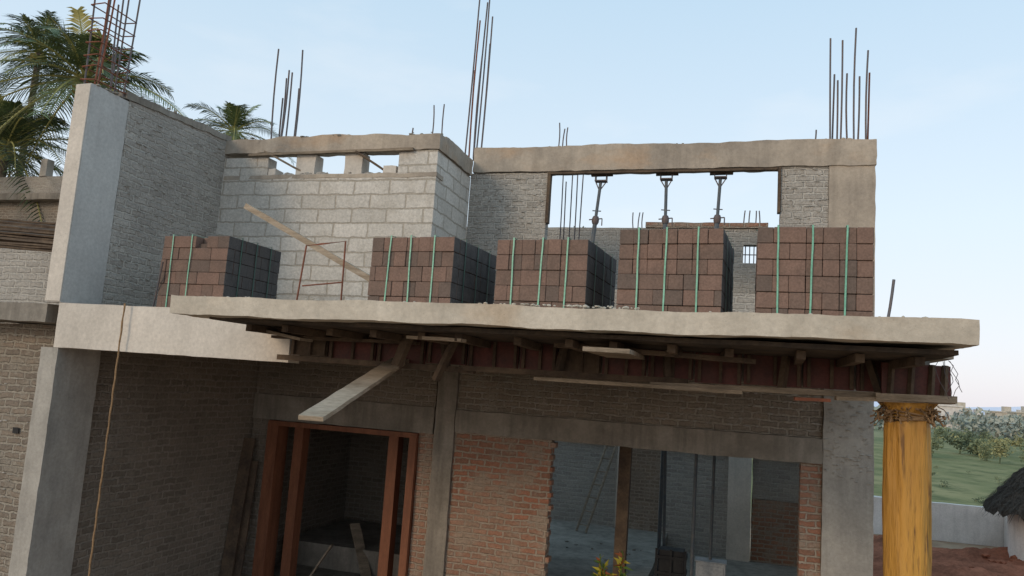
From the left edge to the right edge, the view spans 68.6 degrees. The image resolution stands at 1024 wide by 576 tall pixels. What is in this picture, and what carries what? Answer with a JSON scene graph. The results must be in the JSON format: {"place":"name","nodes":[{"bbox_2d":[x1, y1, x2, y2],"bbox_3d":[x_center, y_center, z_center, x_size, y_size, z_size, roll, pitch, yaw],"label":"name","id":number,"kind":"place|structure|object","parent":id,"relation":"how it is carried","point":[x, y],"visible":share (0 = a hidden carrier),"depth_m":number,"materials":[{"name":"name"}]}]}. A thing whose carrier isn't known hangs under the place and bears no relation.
{"place":"outdoors","nodes":[
{"label":"outdoors","id":0,"kind":"place"},
{"bbox_2d":[0,248,59,304],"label":"wing wall","id":1,"kind":"structure","parent":0,"point":[24,274],"depth_m":10.69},
{"bbox_2d":[0,219,55,251],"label":"roofing timber stack","id":2,"kind":"object","parent":1,"relation":"on","point":[31,235],"visible":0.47,"depth_m":11.37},
{"bbox_2d":[0,323,86,575],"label":"wing wall","id":3,"kind":"structure","parent":0,"point":[21,363],"depth_m":10.43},
{"bbox_2d":[0,302,58,325],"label":"wing canopy","id":4,"kind":"object","parent":3,"relation":"on","point":[35,313],"visible":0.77,"depth_m":10.01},
{"bbox_2d":[297,519,667,575],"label":"floor","id":5,"kind":"structure","parent":0,"point":[572,559],"depth_m":15.06,"materials":[{"name":"concrete"}]},
{"bbox_2d":[575,446,616,532],"bbox_3d":[2.090,4.522,17.872,1.185,2.424,0.312,10,-9,-39],"label":"wooden ladder","id":6,"kind":"object","parent":5,"relation":"on","point":[600,489],"visible":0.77,"depth_m":17.75,"materials":[{"name":"brown wood"}]},
{"bbox_2d":[0,0,1023,406],"label":"sky","id":7,"kind":"structure","parent":0,"point":[946,113],"materials":[{"name":"blue"}]},
{"bbox_2d":[628,448,660,531],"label":"room wall","id":8,"kind":"structure","parent":0,"point":[644,491],"depth_m":20.73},
{"bbox_2d":[749,424,1023,560],"bbox_3d":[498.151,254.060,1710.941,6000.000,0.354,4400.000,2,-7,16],"label":"ground","id":9,"kind":"structure","parent":0,"point":[978,479],"depth_m":49.89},
{"bbox_2d":[0,202,58,325],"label":"walls","id":10,"kind":"structure","parent":9,"relation":"on","point":[11,210],"depth_m":27.68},
{"bbox_2d":[0,193,59,202],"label":"roof slab","id":11,"kind":"structure","parent":10,"relation":"on","point":[42,197],"depth_m":27.32,"materials":[{"name":"concrete"}]},
{"bbox_2d":[0,176,62,192],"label":"parapet","id":12,"kind":"structure","parent":11,"relation":"on","point":[50,184],"depth_m":27.66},
{"bbox_2d":[0,95,69,221],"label":"coconut palm tree","id":13,"kind":"object","parent":9,"relation":"on","point":[9,138],"visible":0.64,"depth_m":28.59,"materials":[{"name":"green plant"}]},
{"bbox_2d":[0,10,79,176],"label":"coconut palm tree","id":14,"kind":"object","parent":9,"relation":"on","point":[24,18],"visible":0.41,"depth_m":36.36,"materials":[{"name":"green plant"}]},
{"bbox_2d":[8,347,100,575],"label":"corner column","id":15,"kind":"structure","parent":9,"relation":"on","point":[44,539],"depth_m":9.72,"materials":[{"name":"grey concrete"}]},
{"bbox_2d":[53,303,299,362],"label":"front beam","id":16,"kind":"structure","parent":15,"relation":"on","point":[156,330],"depth_m":9.30,"materials":[{"name":"concrete"}]},
{"bbox_2d":[45,83,128,303],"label":"corner column","id":17,"kind":"structure","parent":16,"relation":"on","point":[93,215],"depth_m":10.27,"materials":[{"name":"concrete"}]},
{"bbox_2d":[45,83,90,300],"bbox_3d":[-5.905,-1.300,9.999,0.248,2.961,0.016,2,-7,16],"label":"corner column face","id":18,"kind":"object","parent":17,"relation":"attached to","point":[67,198],"visible":1,"depth_m":9.98},
{"bbox_2d":[80,0,140,98],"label":"rebar corner column","id":19,"kind":"structure","parent":17,"relation":"on","point":[102,52],"depth_m":10.56,"materials":[{"name":"metal"}]},
{"bbox_2d":[88,303,125,575],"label":"hanging coir rope","id":20,"kind":"object","parent":16,"relation":"hanging from","point":[101,479],"visible":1,"depth_m":9.18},
{"bbox_2d":[328,341,929,388],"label":"front beam","id":21,"kind":"structure","parent":16,"relation":"attached to","point":[927,363],"depth_m":7.49,"materials":[{"name":"wood"}]},
{"bbox_2d":[298,357,408,420],"bbox_3d":[-1.366,0.882,7.134,0.208,0.626,2.802,3,-7,6],"label":"wooden plank","id":22,"kind":"object","parent":21,"relation":"attached to","point":[330,406],"visible":0.89,"depth_m":6.52,"materials":[{"name":"brown wood"}]},
{"bbox_2d":[0,6,185,325],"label":"coconut palm tree","id":23,"kind":"object","parent":9,"relation":"on","point":[71,50],"visible":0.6,"depth_m":26.62,"materials":[{"name":"green plant"}]},
{"bbox_2d":[71,350,259,575],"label":"side wall","id":24,"kind":"structure","parent":9,"relation":"on","point":[190,553],"depth_m":11.64,"materials":[{"name":"brick"}]},
{"bbox_2d":[75,354,248,559],"bbox_3d":[-5.302,2.381,11.936,0.024,3.304,3.457,2,-7,16],"label":"side wall lower mortar","id":25,"kind":"object","parent":24,"relation":"attached to","point":[161,452],"visible":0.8,"depth_m":11.55,"materials":[{"name":"concrete"}]},
{"bbox_2d":[219,438,255,575],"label":"wooden board","id":26,"kind":"object","parent":9,"relation":"on","point":[236,513],"visible":1,"depth_m":13.22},
{"bbox_2d":[182,101,294,164],"bbox_3d":[-14.533,-1.109,36.966,5.521,17.327,5.862,-1,-9,35],"label":"coconut palm tree","id":27,"kind":"object","parent":9,"relation":"on","point":[234,116],"visible":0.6,"depth_m":37.47,"materials":[{"name":"green plant"}]},
{"bbox_2d":[232,461,258,575],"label":"wooden board","id":28,"kind":"object","parent":9,"relation":"on","point":[240,555],"visible":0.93,"depth_m":13.25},
{"bbox_2d":[241,418,269,575],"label":"wall beside door","id":29,"kind":"structure","parent":9,"relation":"on","point":[259,429],"depth_m":13.54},
{"bbox_2d":[252,393,435,433],"bbox_3d":[-3.000,2.220,13.390,3.559,0.463,0.280,2,-7,16],"label":"door lintel","id":30,"kind":"structure","parent":29,"relation":"on","point":[394,417],"depth_m":13.17,"materials":[{"name":"concrete"}]},
{"bbox_2d":[256,355,437,406],"bbox_3d":[-2.948,1.507,13.490,3.565,0.995,0.236,2,-7,16],"label":"wall over door","id":31,"kind":"structure","parent":30,"relation":"on","point":[326,380],"depth_m":13.41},
{"bbox_2d":[252,422,288,575],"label":"post","id":32,"kind":"object","parent":9,"relation":"on","point":[270,503],"visible":0.94,"depth_m":13.43,"materials":[{"name":"brown wood"}]},
{"bbox_2d":[269,420,419,438],"bbox_3d":[-2.986,2.484,13.248,2.915,0.090,0.174,2,-7,16],"label":"head","id":33,"kind":"object","parent":32,"relation":"on","point":[345,429],"visible":0.98,"depth_m":13.15},
{"bbox_2d":[280,427,309,575],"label":"post","id":34,"kind":"object","parent":9,"relation":"on","point":[294,505],"visible":0.91,"depth_m":13.45,"materials":[{"name":"brown wood"}]},
{"bbox_2d":[275,420,351,563],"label":"room side wall","id":35,"kind":"structure","parent":9,"relation":"on","point":[326,477],"depth_m":16.20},
{"bbox_2d":[274,562,371,575],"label":"house plinth","id":36,"kind":"structure","parent":9,"relation":"on","point":[302,570],"depth_m":14.08,"materials":[{"name":"concrete"}]},
{"bbox_2d":[350,523,370,575],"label":"wooden board","id":37,"kind":"object","parent":9,"relation":"on","point":[359,546],"visible":1,"depth_m":14.21,"materials":[{"name":"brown wood"}]},
{"bbox_2d":[344,404,409,525],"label":"room back wall","id":38,"kind":"structure","parent":9,"relation":"on","point":[364,500],"depth_m":17.14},
{"bbox_2d":[377,436,403,575],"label":"post","id":39,"kind":"object","parent":9,"relation":"on","point":[390,507],"visible":0.9,"depth_m":12.93,"materials":[{"name":"brown wood"}]},
{"bbox_2d":[398,435,418,575],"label":"post","id":40,"kind":"object","parent":9,"relation":"on","point":[404,557],"visible":0.71,"depth_m":12.63,"materials":[{"name":"brown wood"}]},
{"bbox_2d":[408,433,433,575],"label":"wall right of door","id":41,"kind":"structure","parent":9,"relation":"on","point":[421,502],"depth_m":12.65,"materials":[{"name":"red ceramic"}]},
{"bbox_2d":[423,364,459,575],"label":"concrete post","id":42,"kind":"object","parent":9,"relation":"on","point":[441,479],"visible":0.66,"depth_m":12.56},
{"bbox_2d":[445,432,554,575],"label":"red brick pier","id":43,"kind":"structure","parent":9,"relation":"on","point":[482,507],"depth_m":12.28,"materials":[{"name":"brick"}]},
{"bbox_2d":[454,409,822,464],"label":"lintel","id":44,"kind":"structure","parent":43,"relation":"on","point":[760,446],"depth_m":11.74,"materials":[{"name":"concrete"}]},
{"bbox_2d":[457,365,822,438],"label":"wall over lintel","id":45,"kind":"structure","parent":44,"relation":"on","point":[660,404],"depth_m":11.86,"materials":[{"name":"brick"}]},
{"bbox_2d":[465,374,821,431],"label":"brick wall","id":46,"kind":"structure","parent":45,"relation":"attached to","point":[740,418],"depth_m":11.81,"materials":[{"name":"brick"}]},
{"bbox_2d":[551,441,617,526],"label":"back wall","id":47,"kind":"structure","parent":9,"relation":"on","point":[575,465],"depth_m":18.76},
{"bbox_2d":[612,447,632,575],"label":"timber prop post","id":48,"kind":"object","parent":9,"relation":"on","point":[623,501],"visible":0.55,"depth_m":12.95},
{"bbox_2d":[657,450,715,575],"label":"standing pipes","id":49,"kind":"object","parent":9,"relation":"on","point":[662,490],"visible":0.47,"depth_m":13.38,"materials":[{"name":"metal"}]},
{"bbox_2d":[657,451,728,557],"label":"back wall","id":50,"kind":"structure","parent":9,"relation":"on","point":[679,484],"depth_m":17.95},
{"bbox_2d":[726,457,751,561],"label":"pale column","id":51,"kind":"structure","parent":9,"relation":"on","point":[738,512],"depth_m":17.53,"materials":[{"name":"concrete"}]},
{"bbox_2d":[686,553,796,575],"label":"floor","id":52,"kind":"structure","parent":9,"relation":"on","point":[741,568],"depth_m":16.68,"materials":[{"name":"concrete"}]},
{"bbox_2d":[654,546,687,575],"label":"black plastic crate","id":53,"kind":"object","parent":52,"relation":"on","point":[672,561],"visible":1,"depth_m":13.24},
{"bbox_2d":[695,556,726,575],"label":"electrical panel box","id":54,"kind":"object","parent":52,"relation":"on","point":[705,566],"visible":1,"depth_m":13.02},
{"bbox_2d":[750,498,797,566],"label":"back wall","id":55,"kind":"structure","parent":9,"relation":"on","point":[774,528],"depth_m":17.39,"materials":[{"name":"brick"}]},
{"bbox_2d":[752,459,798,502],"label":"back wall","id":56,"kind":"structure","parent":55,"relation":"on","point":[774,480],"depth_m":17.53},
{"bbox_2d":[797,463,821,575],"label":"thin brick pier","id":57,"kind":"structure","parent":9,"relation":"on","point":[809,521],"depth_m":10.98,"materials":[{"name":"brick"}]},
{"bbox_2d":[820,389,873,575],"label":"column","id":58,"kind":"structure","parent":9,"relation":"on","point":[847,529],"depth_m":10.85,"materials":[{"name":"grey concrete"}]},
{"bbox_2d":[878,402,937,575],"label":"column","id":59,"kind":"structure","parent":9,"relation":"on","point":[907,505],"depth_m":6.55,"materials":[{"name":"wood"}]},
{"bbox_2d":[650,382,880,396],"bbox_3d":[2.532,0.954,6.959,2.476,0.095,0.106,2,-7,16],"label":"formwork ledger","id":60,"kind":"object","parent":59,"relation":"on","point":[803,391],"visible":0.68,"depth_m":6.93,"materials":[{"name":"brown wood"}]},
{"bbox_2d":[462,365,688,383],"bbox_3d":[0.603,0.877,7.606,2.306,0.063,0.106,2,-7,16],"label":"formwork ledger","id":61,"kind":"object","parent":60,"relation":"on","point":[648,379],"visible":0.93,"depth_m":7.55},
{"bbox_2d":[533,377,741,394],"bbox_3d":[1.186,0.944,7.290,2.005,0.044,0.095,2,-7,16],"label":"formwork ledger","id":62,"kind":"object","parent":60,"relation":"attached to","point":[739,392],"visible":1,"depth_m":7.23,"materials":[{"name":"brown wood"}]},
{"bbox_2d":[833,396,954,404],"bbox_3d":[3.363,0.993,6.633,0.958,0.063,0.125,2,-7,13],"label":"formwork ledger","id":63,"kind":"object","parent":60,"relation":"attached to","point":[845,398],"visible":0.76,"depth_m":6.62,"materials":[{"name":"brown wood"}]},
{"bbox_2d":[881,363,947,395],"bbox_3d":[3.537,0.824,6.610,0.528,0.304,0.048,2,-7,16],"label":"column head shutter","id":64,"kind":"object","parent":63,"relation":"on","point":[920,383],"depth_m":6.60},
{"bbox_2d":[210,317,958,361],"bbox_3d":[0.345,0.483,7.180,6.629,0.048,1.350,2,-7,16],"label":"soffit formwork","id":65,"kind":"object","parent":64,"relation":"on","point":[836,352],"visible":0.78,"depth_m":6.62,"materials":[{"name":"wood"}]},
{"bbox_2d":[328,338,377,360],"bbox_3d":[-1.801,0.671,8.498,0.589,0.304,0.033,2,-7,16],"label":"beam shutter panel","id":66,"kind":"object","parent":65,"relation":"attached to","point":[341,349],"visible":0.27,"depth_m":8.47,"materials":[{"name":"wood"}]},
{"bbox_2d":[276,354,475,373],"bbox_3d":[-1.536,0.832,8.270,2.385,0.079,0.105,2,-7,16],"label":"formwork ledger","id":67,"kind":"object","parent":65,"relation":"attached to","point":[360,362],"visible":0.82,"depth_m":8.28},
{"bbox_2d":[377,339,426,363],"bbox_3d":[-1.222,0.688,8.328,0.580,0.304,0.034,2,-7,16],"label":"beam shutter panel","id":68,"kind":"object","parent":65,"relation":"attached to","point":[389,352],"visible":0.27,"depth_m":8.28,"materials":[{"name":"wood"}]},
{"bbox_2d":[467,342,519,368],"bbox_3d":[-0.199,0.716,8.026,0.565,0.297,0.032,2,-7,16],"label":"beam shutter panel","id":69,"kind":"object","parent":65,"relation":"attached to","point":[482,357],"visible":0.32,"depth_m":8.00,"materials":[{"name":"wood"}]},
{"bbox_2d":[519,344,557,370],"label":"beam shutter panel","id":70,"kind":"object","parent":65,"relation":"attached to","point":[531,359],"visible":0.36,"depth_m":7.86,"materials":[{"name":"wood"}]},
{"bbox_2d":[169,294,978,350],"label":"cantilever slab","id":71,"kind":"structure","parent":65,"relation":"on","point":[950,334],"depth_m":6.16,"materials":[{"name":"concrete"}]},
{"bbox_2d":[368,235,496,303],"bbox_3d":[-0.867,-0.077,8.445,1.020,0.820,1.178,1,-8,21],"label":"brick pallet","id":72,"kind":"object","parent":71,"relation":"on","point":[435,269],"visible":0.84,"depth_m":7.96,"materials":[{"name":"brick"}]},
{"bbox_2d":[494,237,616,308],"bbox_3d":[0.494,-0.027,8.069,1.000,0.810,1.228,1,-8,21],"label":"brick pallet","id":73,"kind":"object","parent":71,"relation":"on","point":[558,272],"visible":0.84,"depth_m":7.54,"materials":[{"name":"brick"}]},
{"bbox_2d":[616,226,733,312],"bbox_3d":[1.658,-0.060,7.503,1.000,0.890,1.128,1,-8,21],"label":"brick pallet","id":74,"kind":"object","parent":71,"relation":"on","point":[678,270],"visible":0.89,"depth_m":7.00,"materials":[{"name":"brick"}]},
{"bbox_2d":[755,225,873,316],"bbox_3d":[2.814,-0.037,7.117,0.990,0.904,1.128,2,-8,17],"label":"brick pallet","id":75,"kind":"object","parent":71,"relation":"on","point":[815,270],"visible":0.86,"depth_m":6.60,"materials":[{"name":"brick"}]},
{"bbox_2d":[564,349,600,373],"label":"beam shutter panel","id":76,"kind":"object","parent":65,"relation":"attached to","point":[572,362],"visible":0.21,"depth_m":7.74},
{"bbox_2d":[583,346,644,359],"bbox_3d":[0.930,0.580,6.613,0.367,0.068,1.759,2,-7,14],"label":"wooden plank","id":77,"kind":"object","parent":65,"relation":"attached to","point":[623,353],"visible":0.99,"depth_m":5.91,"materials":[{"name":"brown wood"}]},
{"bbox_2d":[602,349,646,375],"bbox_3d":[1.144,0.752,7.628,0.446,0.291,0.033,2,-7,16],"label":"beam shutter panel","id":78,"kind":"object","parent":65,"relation":"attached to","point":[616,366],"visible":0.36,"depth_m":7.61,"materials":[{"name":"wood"}]},
{"bbox_2d":[554,343,755,363],"bbox_3d":[1.275,0.593,6.852,1.806,0.093,0.105,2,-7,13],"label":"formwork ledger","id":79,"kind":"object","parent":65,"relation":"attached to","point":[686,356],"visible":0.69,"depth_m":6.74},
{"bbox_2d":[648,349,693,379],"bbox_3d":[1.584,0.764,7.498,0.438,0.286,0.033,2,-7,16],"label":"beam shutter panel","id":80,"kind":"object","parent":65,"relation":"attached to","point":[681,371],"visible":0.43,"depth_m":7.47,"materials":[{"name":"wood"}]},
{"bbox_2d":[695,352,741,384],"bbox_3d":[2.024,0.789,7.367,0.442,0.304,0.032,2,-7,16],"label":"beam shutter panel","id":81,"kind":"object","parent":65,"relation":"attached to","point":[709,371],"visible":0.79,"depth_m":7.35,"materials":[{"name":"wood"}]},
{"bbox_2d":[743,355,801,387],"bbox_3d":[2.504,0.795,7.226,0.524,0.292,0.033,2,-7,16],"label":"beam shutter panel","id":82,"kind":"object","parent":65,"relation":"attached to","point":[761,371],"visible":0.64,"depth_m":7.23,"materials":[{"name":"wood"}]},
{"bbox_2d":[803,357,853,390],"bbox_3d":[2.984,0.808,7.085,0.442,0.289,0.033,2,-7,16],"label":"beam shutter panel","id":83,"kind":"object","parent":65,"relation":"attached to","point":[820,373],"visible":0.64,"depth_m":7.08,"materials":[{"name":"wood"}]},
{"bbox_2d":[870,402,949,428],"bbox_3d":[3.561,1.133,6.699,0.511,0.235,0.509,8,-8,-32],"label":"rope binding","id":84,"kind":"object","parent":59,"relation":"attached to","point":[931,417],"visible":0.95,"depth_m":6.60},
{"bbox_2d":[874,392,957,403],"bbox_3d":[3.510,0.959,6.542,0.646,0.074,0.080,2,-7,16],"label":"column head clamp","id":85,"kind":"object","parent":59,"relation":"attached to","point":[915,398],"depth_m":6.51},
{"bbox_2d":[873,496,1003,546],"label":"wall","id":86,"kind":"structure","parent":9,"relation":"on","point":[962,523],"depth_m":23.10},
{"bbox_2d":[873,535,1023,575],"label":"soil mound","id":87,"kind":"object","parent":9,"relation":"on","point":[951,562],"visible":0.45,"depth_m":18.80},
{"bbox_2d":[874,404,1023,441],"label":"distant trees","id":88,"kind":"object","parent":9,"relation":"on","point":[1009,426],"visible":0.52,"depth_m":126.90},
{"bbox_2d":[931,425,1023,463],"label":"roadside bushes","id":89,"kind":"object","parent":9,"relation":"on","point":[982,447],"visible":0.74,"depth_m":72.40,"materials":[{"name":"green plant"}]},
{"bbox_2d":[934,402,1023,428],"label":"distant town","id":90,"kind":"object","parent":9,"relation":"on","point":[949,409],"visible":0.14,"depth_m":189.88,"materials":[{"name":"concrete"}]},
{"bbox_2d":[977,466,1023,560],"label":"thatched hut","id":91,"kind":"object","parent":9,"relation":"on","point":[1006,499],"visible":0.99,"depth_m":19.88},
{"bbox_3d":[6.068,3.933,14.228,0.219,4.404,6.504,2,-7,16],"label":"lower right side wall","id":92,"kind":"object","parent":9,"relation":"on","visible":0},
{"bbox_2d":[930,350,953,362],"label":"porch floor slab","id":93,"kind":"structure","parent":92,"relation":"on","point":[944,359],"depth_m":7.24,"materials":[{"name":"concrete"}]},
{"bbox_2d":[101,101,230,306],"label":"side wall","id":94,"kind":"structure","parent":93,"relation":"on","point":[196,178],"depth_m":11.32,"materials":[{"name":"brick"}]},
{"bbox_2d":[118,91,230,140],"bbox_3d":[-5.292,-2.665,11.877,0.269,0.245,2.338,2,-7,16],"label":"side wall coping","id":95,"kind":"object","parent":94,"relation":"on","point":[129,96],"visible":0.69,"depth_m":11.61,"materials":[{"name":"concrete"}]},
{"bbox_2d":[156,234,280,307],"bbox_3d":[-3.951,-0.141,10.196,1.070,0.969,1.128,1,-8,18],"label":"brick pallet","id":96,"kind":"object","parent":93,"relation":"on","point":[215,266],"visible":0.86,"depth_m":9.75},
{"bbox_2d":[244,203,369,281],"bbox_3d":[-2.470,-0.488,9.757,2.425,1.241,0.107,2,-7,15],"label":"wooden plank","id":97,"kind":"object","parent":93,"relation":"on","point":[304,240],"visible":0.76,"depth_m":9.79,"materials":[{"name":"brown wood"}]},
{"bbox_2d":[216,172,441,300],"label":"block wall","id":98,"kind":"structure","parent":93,"relation":"on","point":[357,214],"depth_m":12.08,"materials":[{"name":"concrete"}]},
{"bbox_2d":[223,158,276,174],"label":"block wall","id":99,"kind":"structure","parent":98,"relation":"on","point":[247,166],"depth_m":12.71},
{"bbox_2d":[224,172,442,180],"bbox_3d":[-3.004,-1.804,12.365,3.896,0.093,0.278,2,-7,16],"label":"mortar layer","id":100,"kind":"object","parent":98,"relation":"on","point":[425,174],"visible":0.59,"depth_m":12.17,"materials":[{"name":"concrete"}]},
{"bbox_2d":[398,150,443,175],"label":"block wall","id":101,"kind":"structure","parent":98,"relation":"on","point":[417,161],"depth_m":11.82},
{"bbox_2d":[225,133,446,157],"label":"block wall cap beam","id":102,"kind":"structure","parent":101,"relation":"on","point":[239,148],"depth_m":12.27,"materials":[{"name":"concrete"}]},
{"bbox_2d":[270,49,303,138],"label":"rebar block wall","id":103,"kind":"structure","parent":102,"relation":"on","point":[281,128],"depth_m":12.81,"materials":[{"name":"metal"}]},
{"bbox_2d":[248,147,413,156],"bbox_3d":[-2.992,-2.213,12.238,3.003,0.083,0.056,2,-7,16],"label":"gap shutter board","id":104,"kind":"object","parent":102,"relation":"attached to","point":[333,152],"visible":1,"depth_m":12.21,"materials":[{"name":"brown wood"}]},
{"bbox_2d":[437,155,469,241],"bbox_3d":[-1.120,-0.619,12.452,0.250,2.878,1.302,2,-7,16],"label":"block wall return","id":105,"kind":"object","parent":93,"relation":"on","point":[454,201],"visible":0.27,"depth_m":12.45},
{"bbox_2d":[444,137,472,175],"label":"return cap beam","id":106,"kind":"structure","parent":105,"relation":"on","point":[459,157],"depth_m":12.56,"materials":[{"name":"concrete"}]},
{"bbox_2d":[466,173,547,300],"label":"wall","id":107,"kind":"structure","parent":93,"relation":"on","point":[490,224],"depth_m":12.95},
{"bbox_2d":[550,167,777,174],"bbox_3d":[2.409,-1.905,12.272,3.650,0.056,0.067,2,-7,16],"label":"opening frame head","id":108,"kind":"object","parent":107,"relation":"attached to","point":[664,171],"visible":1,"depth_m":12.23},
{"bbox_2d":[473,139,876,175],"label":"ring beam","id":109,"kind":"structure","parent":107,"relation":"on","point":[733,154],"depth_m":12.22,"materials":[{"name":"concrete"}]},
{"bbox_2d":[465,0,492,159],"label":"rebar recess corner","id":110,"kind":"object","parent":109,"relation":"attached to","point":[474,71],"visible":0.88,"depth_m":13.55,"materials":[{"name":"metal"}]},
{"bbox_2d":[829,28,869,139],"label":"rebar","id":111,"kind":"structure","parent":109,"relation":"on","point":[866,115],"depth_m":11.77,"materials":[{"name":"metal"}]},
{"bbox_2d":[466,227,743,292],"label":"wall","id":112,"kind":"structure","parent":93,"relation":"on","point":[608,239],"depth_m":15.29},
{"bbox_2d":[645,222,767,228],"bbox_3d":[3.855,-1.223,14.937,2.352,0.122,0.296,2,-7,16],"label":"wall coping","id":113,"kind":"object","parent":112,"relation":"on","point":[707,225],"depth_m":14.80,"materials":[{"name":"grey concrete"}]},
{"bbox_2d":[779,166,828,228],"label":"wall","id":114,"kind":"structure","parent":93,"relation":"on","point":[815,192],"depth_m":11.62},
{"bbox_2d":[828,165,875,315],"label":"column","id":115,"kind":"structure","parent":93,"relation":"on","point":[852,196],"depth_m":11.40,"materials":[{"name":"concrete"}]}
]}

